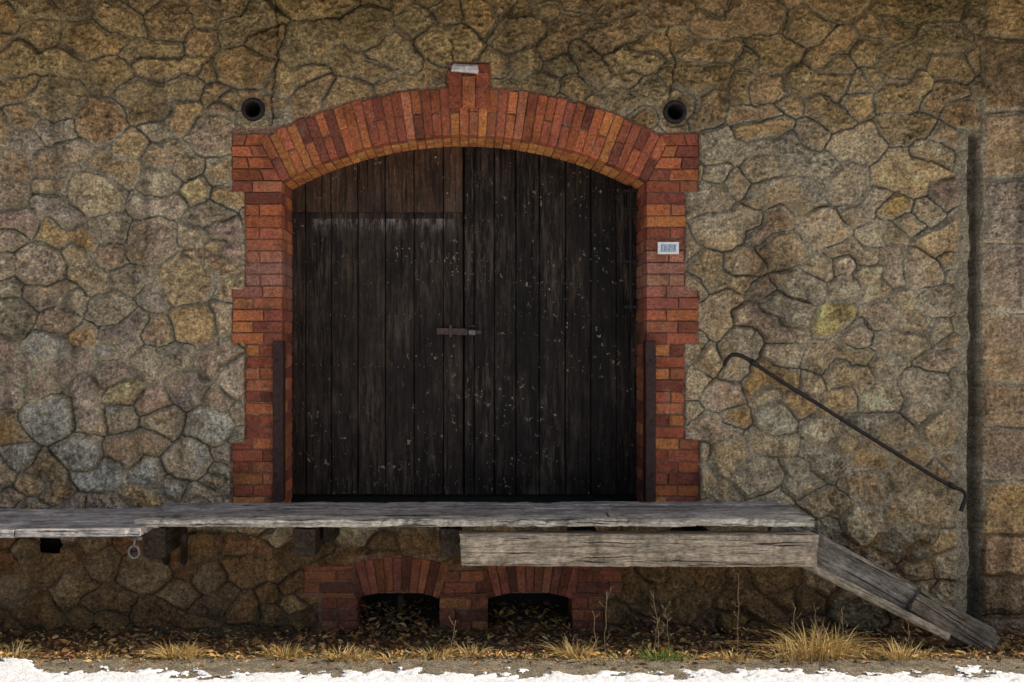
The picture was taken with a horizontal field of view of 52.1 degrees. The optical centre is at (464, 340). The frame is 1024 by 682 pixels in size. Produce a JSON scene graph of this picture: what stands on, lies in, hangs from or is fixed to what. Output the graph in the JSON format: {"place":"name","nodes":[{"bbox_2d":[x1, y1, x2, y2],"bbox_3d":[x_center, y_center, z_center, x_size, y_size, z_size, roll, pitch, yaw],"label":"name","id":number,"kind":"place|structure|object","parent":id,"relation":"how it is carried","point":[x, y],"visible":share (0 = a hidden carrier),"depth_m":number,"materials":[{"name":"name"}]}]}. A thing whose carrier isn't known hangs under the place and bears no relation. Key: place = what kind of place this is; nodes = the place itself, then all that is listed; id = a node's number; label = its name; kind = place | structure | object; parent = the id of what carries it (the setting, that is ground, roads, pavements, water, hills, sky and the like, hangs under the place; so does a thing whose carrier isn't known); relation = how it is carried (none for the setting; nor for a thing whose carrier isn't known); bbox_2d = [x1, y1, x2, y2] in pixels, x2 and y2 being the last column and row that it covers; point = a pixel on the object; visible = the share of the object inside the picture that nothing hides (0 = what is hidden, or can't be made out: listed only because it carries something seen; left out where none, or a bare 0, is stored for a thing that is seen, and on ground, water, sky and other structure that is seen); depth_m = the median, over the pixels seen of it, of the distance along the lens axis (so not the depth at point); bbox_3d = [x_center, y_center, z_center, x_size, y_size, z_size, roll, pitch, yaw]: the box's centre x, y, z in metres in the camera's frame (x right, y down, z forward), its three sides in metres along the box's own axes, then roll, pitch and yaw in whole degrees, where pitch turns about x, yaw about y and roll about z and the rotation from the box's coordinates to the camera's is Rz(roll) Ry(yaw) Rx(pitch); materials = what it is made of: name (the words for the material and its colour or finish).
{"place":"outdoors","nodes":[
{"label":"outdoors","id":0,"kind":"place"},
{"bbox_2d":[0,657,1023,679],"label":"road","id":1,"kind":"structure","parent":0,"point":[225,666],"depth_m":6.90,"materials":[{"name":"grey asphalt"}]},
{"bbox_2d":[0,657,1023,681],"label":"snow","id":2,"kind":"structure","parent":1,"relation":"on","point":[18,670],"depth_m":6.64,"materials":[{"name":"white snow"}]},
{"bbox_2d":[0,610,1023,659],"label":"ground","id":3,"kind":"structure","parent":0,"point":[341,635],"depth_m":7.76,"materials":[{"name":"soil"}]},
{"bbox_2d":[125,645,693,662],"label":"green grass","id":4,"kind":"structure","parent":3,"relation":"on","point":[659,656],"depth_m":7.08,"materials":[{"name":"green plant"}]},
{"bbox_2d":[0,616,1019,663],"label":"dry grass","id":5,"kind":"structure","parent":3,"relation":"on","point":[822,653],"depth_m":7.09,"materials":[{"name":"yellow plant"}]},
{"bbox_2d":[0,0,1023,634],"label":"stone warehouse","id":6,"kind":"structure","parent":3,"relation":"on","point":[420,238],"depth_m":7.99,"materials":[{"name":"stone"}]},
{"bbox_2d":[273,341,284,501],"bbox_3d":[-1.399,0.612,8.005,0.067,1.224,0.134,0,0,34],"label":"iron corner guard","id":7,"kind":"object","parent":6,"relation":"attached to","point":[278,421],"visible":1,"depth_m":7.96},
{"bbox_2d":[0,501,818,566],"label":"loading platform","id":8,"kind":"structure","parent":6,"relation":"on","point":[689,539],"depth_m":7.23,"materials":[{"name":"grey wood"}]},
{"bbox_2d":[289,145,641,494],"bbox_3d":[0.011,-0.294,8.456,2.890,3.084,0.136,0,0,0],"label":"wooden double door","id":9,"kind":"structure","parent":6,"relation":"in","point":[598,426],"depth_m":8.48,"materials":[{"name":"wood"}]},
{"bbox_2d":[643,341,655,501],"bbox_3d":[1.399,0.612,8.005,0.067,1.224,0.134,0,0,-34],"label":"iron corner guard","id":10,"kind":"object","parent":6,"relation":"attached to","point":[649,421],"visible":1,"depth_m":7.96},
{"bbox_2d":[657,242,678,253],"bbox_3d":[1.555,-0.709,7.968,0.160,0.092,0.028,0,0,0],"label":"number sign","id":11,"kind":"object","parent":6,"relation":"attached to","point":[667,247],"visible":1,"depth_m":7.96,"materials":[{"name":"white metal"}]},
{"bbox_2d":[723,352,967,511],"bbox_3d":[2.879,0.690,7.958,1.857,1.207,0.155,0,0,0],"label":"handrail","id":12,"kind":"object","parent":6,"relation":"attached to","point":[949,484],"visible":1,"depth_m":7.89,"materials":[{"name":"metal"}]},
{"bbox_2d":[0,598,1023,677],"bbox_3d":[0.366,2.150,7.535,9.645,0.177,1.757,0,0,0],"label":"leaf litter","id":13,"kind":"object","parent":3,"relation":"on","point":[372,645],"visible":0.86,"depth_m":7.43,"materials":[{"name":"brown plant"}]},
{"bbox_2d":[448,570,914,656],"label":"dried weeds","id":14,"kind":"object","parent":3,"relation":"on","point":[670,618],"visible":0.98,"depth_m":7.15,"materials":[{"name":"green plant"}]},
{"bbox_2d":[768,526,1000,651],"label":"wooden ramp","id":15,"kind":"structure","parent":3,"relation":"on","point":[841,566],"depth_m":7.26,"materials":[{"name":"grey wood"}]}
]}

